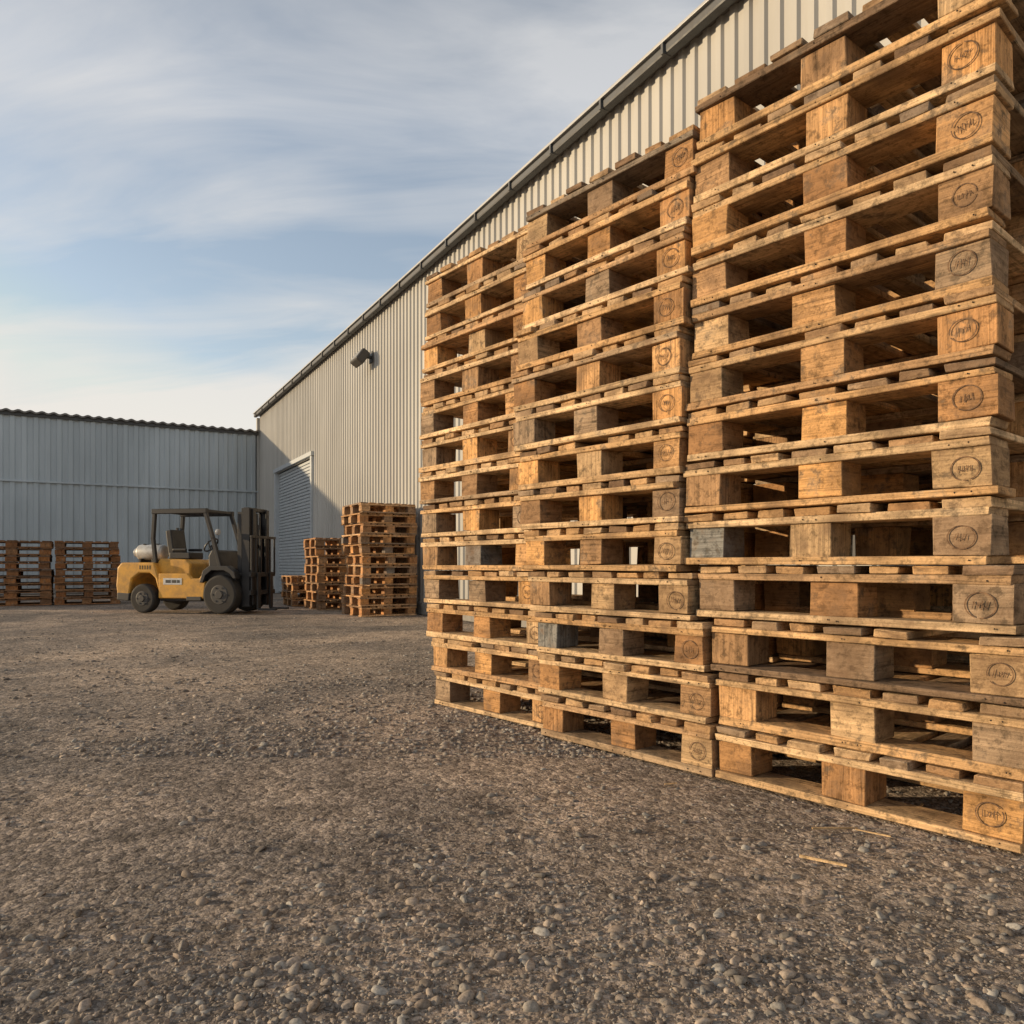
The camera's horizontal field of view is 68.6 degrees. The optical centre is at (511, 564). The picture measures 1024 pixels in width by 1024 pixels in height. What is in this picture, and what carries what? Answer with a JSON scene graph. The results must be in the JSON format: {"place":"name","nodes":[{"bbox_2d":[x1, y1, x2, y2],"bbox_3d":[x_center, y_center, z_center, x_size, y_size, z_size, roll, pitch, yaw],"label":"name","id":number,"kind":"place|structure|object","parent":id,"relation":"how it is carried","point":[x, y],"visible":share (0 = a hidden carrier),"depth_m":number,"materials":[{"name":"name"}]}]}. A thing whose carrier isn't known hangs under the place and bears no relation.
{"place":"outdoors","nodes":[
{"label":"outdoors","id":0,"kind":"place"},
{"bbox_2d":[151,514,157,562],"bbox_3d":[-5.682,-0.441,11.920,0.102,0.824,0.059,0,0,11],"label":"rear cab pillar","id":1,"kind":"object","parent":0,"point":[153,538],"visible":1,"depth_m":11.89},
{"bbox_2d":[180,517,184,530],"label":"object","id":2,"kind":"object","parent":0,"point":[182,524],"visible":0.19,"depth_m":12.60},
{"bbox_2d":[203,513,222,565],"bbox_3d":[-4.673,-0.390,11.724,0.325,0.934,0.059,0,0,11],"label":"overhead guard post front","id":3,"kind":"object","parent":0,"point":[213,538],"visible":0.88,"depth_m":11.70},
{"bbox_2d":[229,516,237,544],"bbox_3d":[-4.535,-0.390,12.432,0.325,0.934,0.059,0,0,11],"label":"overhead guard post front","id":4,"kind":"object","parent":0,"point":[233,523],"visible":0.45,"depth_m":12.42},
{"bbox_2d":[0,0,703,430],"label":"sky","id":5,"kind":"structure","parent":0,"point":[198,198],"materials":[{"name":"blue"}]},
{"bbox_2d":[0,593,1023,1023],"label":"gravel ground","id":6,"kind":"structure","parent":0,"point":[232,799],"depth_m":2.11,"materials":[{"name":"grey gravel"}]},
{"bbox_2d":[0,540,53,605],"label":"wooden pallet stack","id":7,"kind":"object","parent":6,"relation":"on","point":[13,584],"visible":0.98,"depth_m":14.09,"materials":[{"name":"brown wood"}]},
{"bbox_2d":[53,541,120,604],"bbox_3d":[-8.416,0.149,14.905,1.180,1.227,0.987,0,0,-30],"label":"wooden pallet stack","id":8,"kind":"object","parent":6,"relation":"on","point":[87,582],"visible":0.95,"depth_m":14.53,"materials":[{"name":"brown wood"}]},
{"bbox_2d":[0,408,258,594],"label":"corrugated shed","id":9,"kind":"structure","parent":6,"relation":"on","point":[64,477],"depth_m":20.47,"materials":[{"name":"metal"}]},
{"bbox_2d":[131,584,159,612],"bbox_3d":[-5.825,0.528,11.924,0.437,0.463,0.173,0,0,11],"label":"wheel tyre","id":10,"kind":"object","parent":6,"relation":"on","point":[151,591],"visible":0.93,"depth_m":11.85,"materials":[{"name":"rubber"}]},
{"bbox_2d":[136,591,147,605],"bbox_3d":[-5.825,0.528,11.924,0.227,0.241,0.182,0,0,11],"label":"wheel rim","id":11,"kind":"object","parent":10,"relation":"in","point":[145,601],"visible":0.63,"depth_m":11.83,"materials":[{"name":"grey metal"}]},
{"bbox_2d":[139,595,143,601],"bbox_3d":[-5.825,0.528,11.924,0.096,0.102,0.212,0,0,11],"label":"wheel hub","id":12,"kind":"object","parent":11,"relation":"attached to","point":[141,598],"visible":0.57,"depth_m":11.82,"materials":[{"name":"grey metal"}]},
{"bbox_2d":[163,601,188,609],"bbox_3d":[-5.678,0.528,12.679,0.436,0.463,0.173,0,0,11],"label":"wheel tyre","id":13,"kind":"object","parent":6,"relation":"on","point":[178,605],"visible":0.35,"depth_m":12.60,"materials":[{"name":"rubber"}]},
{"bbox_2d":[203,575,241,613],"bbox_3d":[-4.496,0.458,11.665,0.570,0.604,0.212,0,0,11],"label":"front wheel tyre","id":14,"kind":"object","parent":6,"relation":"on","point":[232,602],"visible":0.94,"depth_m":11.57,"materials":[{"name":"rubber"}]},
{"bbox_2d":[211,585,226,604],"bbox_3d":[-4.496,0.458,11.665,0.296,0.314,0.221,0,0,11],"label":"front wheel rim","id":15,"kind":"object","parent":14,"relation":"attached to","point":[223,591],"visible":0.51,"depth_m":11.55,"materials":[{"name":"grey metal"}]},
{"bbox_2d":[215,590,222,598],"bbox_3d":[-4.496,0.458,11.665,0.125,0.133,0.251,0,0,11],"label":"front wheel hub","id":16,"kind":"object","parent":15,"relation":"attached to","point":[218,594],"visible":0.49,"depth_m":11.54,"materials":[{"name":"grey metal"}]},
{"bbox_2d":[238,604,262,610],"bbox_3d":[-4.349,0.458,12.420,0.570,0.604,0.212,0,0,11],"label":"front wheel tyre","id":17,"kind":"object","parent":6,"relation":"on","point":[253,607],"visible":0.2,"depth_m":12.32,"materials":[{"name":"rubber"}]},
{"bbox_2d":[160,570,256,600],"bbox_3d":[-4.829,0.328,12.122,1.403,0.486,0.722,0,0,11],"label":"chassis","id":18,"kind":"object","parent":17,"relation":"on","point":[214,573],"visible":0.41,"depth_m":11.73,"materials":[{"name":"black metal"}]},
{"bbox_2d":[116,562,160,592],"bbox_3d":[-5.857,0.248,12.322,0.777,0.578,0.879,0,0,11],"label":"counterweight","id":19,"kind":"object","parent":18,"relation":"on","point":[131,576],"visible":0.46,"depth_m":11.93,"materials":[{"name":"yellow paint"}]},
{"bbox_2d":[117,593,130,600],"bbox_3d":[-6.108,0.501,12.370,0.232,0.139,0.886,0,0,11],"label":"counterweight base","id":20,"kind":"object","parent":19,"relation":"attached to","point":[124,596],"visible":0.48,"depth_m":11.94,"materials":[{"name":"grey metal"}]},
{"bbox_2d":[139,544,160,561],"bbox_3d":[-5.890,-0.186,12.288,0.274,0.322,0.314,0,0,11],"label":"tank bracket","id":21,"kind":"object","parent":19,"relation":"on","point":[142,560],"visible":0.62,"depth_m":12.24,"materials":[{"name":"black metal"}]},
{"bbox_2d":[135,544,168,559],"bbox_3d":[-5.890,-0.206,12.288,0.488,0.259,0.259,0,0,11],"label":"gas tank","id":22,"kind":"object","parent":21,"relation":"on","point":[143,552],"visible":0.81,"depth_m":12.19,"materials":[{"name":"metal"}]},
{"bbox_2d":[159,573,206,598],"bbox_3d":[-5.167,0.328,11.780,0.814,0.392,0.078,0,0,11],"label":"side panel","id":23,"kind":"object","parent":18,"relation":"attached to","point":[190,586],"visible":0.88,"depth_m":11.74,"materials":[{"name":"yellow paint"}]},
{"bbox_2d":[163,578,181,584],"bbox_3d":[-5.327,0.258,11.768,0.326,0.102,0.007,0,0,11],"label":"name plate","id":24,"kind":"object","parent":23,"relation":"attached to","point":[171,579],"visible":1,"depth_m":11.77,"materials":[{"name":"white metal"}]},
{"bbox_2d":[165,580,179,582],"bbox_3d":[-5.324,0.258,11.764,0.244,0.047,0.005,0,0,11],"label":"plate mark","id":25,"kind":"object","parent":24,"relation":"attached to","point":[169,581],"visible":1,"depth_m":11.76,"materials":[{"name":"black paint"}]},
{"bbox_2d":[158,559,208,577],"bbox_3d":[-5.294,0.112,12.212,0.605,0.430,0.691,0,0,11],"label":"engine hood","id":26,"kind":"object","parent":18,"relation":"on","point":[194,568],"visible":0.56,"depth_m":11.89,"materials":[{"name":"yellow paint"}]},
{"bbox_2d":[166,530,202,558],"bbox_3d":[-5.336,-0.333,12.220,0.441,0.474,0.448,0,0,11],"label":"seat","id":27,"kind":"object","parent":26,"relation":"on","point":[176,544],"visible":0.97,"depth_m":12.09,"materials":[{"name":"black leather"}]},
{"bbox_2d":[186,597,203,600],"bbox_3d":[-4.949,0.524,11.737,0.252,0.063,0.126,0,0,11],"label":"step","id":28,"kind":"object","parent":18,"relation":"on","point":[194,599],"visible":0.79,"depth_m":11.68,"materials":[{"name":"grey metal"}]},
{"bbox_2d":[176,509,230,514],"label":"overhead guard roof","id":29,"kind":"structure","parent":18,"relation":"on","point":[212,512],"depth_m":12.22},
{"bbox_2d":[151,508,208,513],"bbox_3d":[-5.239,-0.849,11.834,0.962,0.078,0.078,0,0,11],"label":"roof rail","id":30,"kind":"object","parent":29,"relation":"attached to","point":[183,511],"visible":1,"depth_m":11.80,"materials":[{"name":"black metal"}]},
{"bbox_2d":[180,511,233,516],"bbox_3d":[-5.101,-0.849,12.543,0.962,0.078,0.079,0,0,11],"label":"roof rail","id":31,"kind":"object","parent":29,"relation":"attached to","point":[214,515],"visible":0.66,"depth_m":12.52,"materials":[{"name":"black metal"}]},
{"bbox_2d":[215,529,220,534],"bbox_3d":[-4.577,-0.512,11.673,0.044,0.094,0.094,0,0,11],"label":"head lamp","id":32,"kind":"object","parent":29,"relation":"attached to","point":[217,531],"visible":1,"depth_m":11.65,"materials":[{"name":"white glass"}]},
{"bbox_2d":[200,566,239,582],"bbox_3d":[-4.536,0.144,11.649,0.617,0.259,0.141,0,0,11],"label":"front fender","id":33,"kind":"object","parent":18,"relation":"on","point":[208,571],"visible":0.98,"depth_m":11.60,"materials":[{"name":"black metal"}]},
{"bbox_2d":[209,550,237,570],"bbox_3d":[-4.603,0.016,12.078,0.236,0.514,0.628,0,0,11],"label":"dashboard","id":34,"kind":"object","parent":18,"relation":"attached to","point":[229,557],"visible":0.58,"depth_m":11.97,"materials":[{"name":"black metal"}]},
{"bbox_2d":[241,508,251,606],"bbox_3d":[-4.145,-0.119,11.725,0.141,1.539,0.078,0,0,11],"label":"mast outer channel","id":35,"kind":"object","parent":18,"relation":"attached to","point":[246,527],"visible":0.98,"depth_m":11.69,"materials":[{"name":"black metal"}]},
{"bbox_2d":[238,509,255,604],"bbox_3d":[-4.169,-0.127,11.786,0.270,1.507,0.078,0,0,11],"label":"mast inner channel","id":36,"kind":"object","parent":18,"relation":"attached to","point":[253,544],"visible":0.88,"depth_m":11.77,"materials":[{"name":"black metal"}]},
{"bbox_2d":[249,572,274,594],"bbox_3d":[-3.985,0.289,11.958,0.048,0.353,0.746,0,0,11],"label":"carriage","id":37,"kind":"object","parent":36,"relation":"attached to","point":[252,591],"visible":0.73,"depth_m":11.72,"materials":[{"name":"black metal"}]},
{"bbox_2d":[250,535,275,574],"bbox_3d":[-3.965,-0.154,11.954,0.030,0.612,0.746,0,0,11],"label":"load backrest","id":38,"kind":"object","parent":37,"relation":"attached to","point":[262,537],"visible":1,"depth_m":11.88,"materials":[{"name":"black metal"}]},
{"bbox_2d":[257,573,276,609],"bbox_3d":[-3.833,0.415,11.736,0.311,0.583,0.086,0,0,11],"label":"fork","id":39,"kind":"object","parent":38,"relation":"hanging from","point":[259,591],"visible":1,"depth_m":11.73,"materials":[{"name":"black metal"}]},
{"bbox_2d":[269,573,288,608],"bbox_3d":[-3.761,0.415,12.106,0.311,0.583,0.086,0,0,11],"label":"fork","id":40,"kind":"object","parent":38,"relation":"hanging from","point":[270,590],"visible":0.91,"depth_m":12.09,"materials":[{"name":"black metal"}]},
{"bbox_2d":[244,507,265,597],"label":"mast crossbars","id":41,"kind":"object","parent":18,"relation":"attached to","point":[260,511],"visible":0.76,"depth_m":12.08,"materials":[{"name":"black metal"}]},
{"bbox_2d":[259,514,260,571],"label":"lift chains","id":42,"kind":"object","parent":41,"relation":"hanging from","point":[259,538],"visible":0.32,"depth_m":12.02,"materials":[{"name":"grey metal"}]},
{"bbox_2d":[256,525,258,601],"bbox_3d":[-4.138,-0.025,12.147,0.065,1.256,0.071,0,0,11],"label":"lift cylinder","id":43,"kind":"object","parent":18,"relation":"attached to","point":[257,530],"visible":0.41,"depth_m":12.12,"materials":[{"name":"grey metal"}]},
{"bbox_2d":[256,511,268,603],"bbox_3d":[-4.091,-0.127,12.186,0.270,1.507,0.078,0,0,11],"label":"mast inner channel","id":44,"kind":"object","parent":18,"relation":"on","point":[267,553],"visible":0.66,"depth_m":12.15,"materials":[{"name":"black metal"}]},
{"bbox_2d":[259,510,268,604],"bbox_3d":[-4.046,-0.119,12.233,0.141,1.539,0.078,0,0,11],"label":"mast outer channel","id":45,"kind":"object","parent":18,"relation":"attached to","point":[263,554],"visible":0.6,"depth_m":12.24,"materials":[{"name":"black metal"}]},
{"bbox_2d":[281,575,327,605],"bbox_3d":[-3.904,0.480,14.277,0.789,0.561,0.850,0,0,-30],"label":"wooden pallet stack","id":46,"kind":"object","parent":6,"relation":"on","point":[293,586],"visible":0.44,"depth_m":14.05,"materials":[{"name":"brown wood"}]},
{"bbox_2d":[303,538,352,609],"bbox_3d":[-3.111,0.149,13.265,0.957,1.226,0.979,0,0,-28],"label":"wooden pallet stack","id":47,"kind":"object","parent":6,"relation":"on","point":[331,566],"visible":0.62,"depth_m":12.88,"materials":[{"name":"brown wood"}]},
{"bbox_2d":[341,502,417,616],"bbox_3d":[-2.052,-0.080,11.566,0.950,1.684,0.960,0,0,-30],"label":"wooden pallet stack","id":48,"kind":"object","parent":6,"relation":"on","point":[377,541],"visible":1,"depth_m":11.32,"materials":[{"name":"brown wood"}]},
{"bbox_2d":[0,602,1023,1023],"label":"gravel stones","id":49,"kind":"object","parent":6,"relation":"on","point":[382,988],"visible":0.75,"depth_m":1.55,"materials":[{"name":"grey gravel"}]},
{"bbox_2d":[418,224,664,727],"bbox_3d":[0.219,-0.427,4.166,1.091,2.375,1.072,0,0,-41],"label":"wooden pallet stack","id":50,"kind":"object","parent":6,"relation":"on","point":[474,313],"visible":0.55,"depth_m":3.88,"materials":[{"name":"brown wood"}]},
{"bbox_2d":[253,0,974,626],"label":"corrugated metal warehouse","id":51,"kind":"structure","parent":6,"relation":"on","point":[339,416],"depth_m":11.70,"materials":[{"name":"metal"}]},
{"bbox_2d":[279,460,309,594],"bbox_3d":[-5.403,-0.863,18.795,0.050,3.197,3.660,0,0,-30],"label":"roller door","id":52,"kind":"structure","parent":51,"relation":"in","point":[294,483],"depth_m":18.96,"materials":[{"name":"paint"}]},
{"bbox_2d":[511,124,816,776],"bbox_3d":[0.758,-0.434,3.432,1.096,2.390,1.108,0,0,-41],"label":"wooden pallet stack","id":53,"kind":"object","parent":6,"relation":"on","point":[610,314],"visible":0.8,"depth_m":3.10,"materials":[{"name":"brown wood"}]},
{"bbox_2d":[664,782,923,866],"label":"wood splinters","id":54,"kind":"object","parent":6,"relation":"on","point":[825,860],"visible":0.91,"depth_m":2.10,"materials":[{"name":"beige wood"}]},
{"bbox_2d":[683,0,1023,853],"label":"wooden pallet stack","id":55,"kind":"object","parent":6,"relation":"on","point":[861,282],"visible":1,"depth_m":2.37,"materials":[{"name":"brown wood"}]},
{"bbox_3d":[-4.774,-0.225,12.111,0.202,0.199,0.039,0,0,11],"label":"steering column","id":56,"kind":"object","parent":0,"visible":0},
{"bbox_2d":[204,538,218,551],"bbox_3d":[-4.865,-0.323,12.129,0.033,0.285,0.292,43,7,8],"label":"steering wheel","id":57,"kind":"object","parent":56,"relation":"attached to","point":[207,544],"visible":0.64,"depth_m":12.11,"materials":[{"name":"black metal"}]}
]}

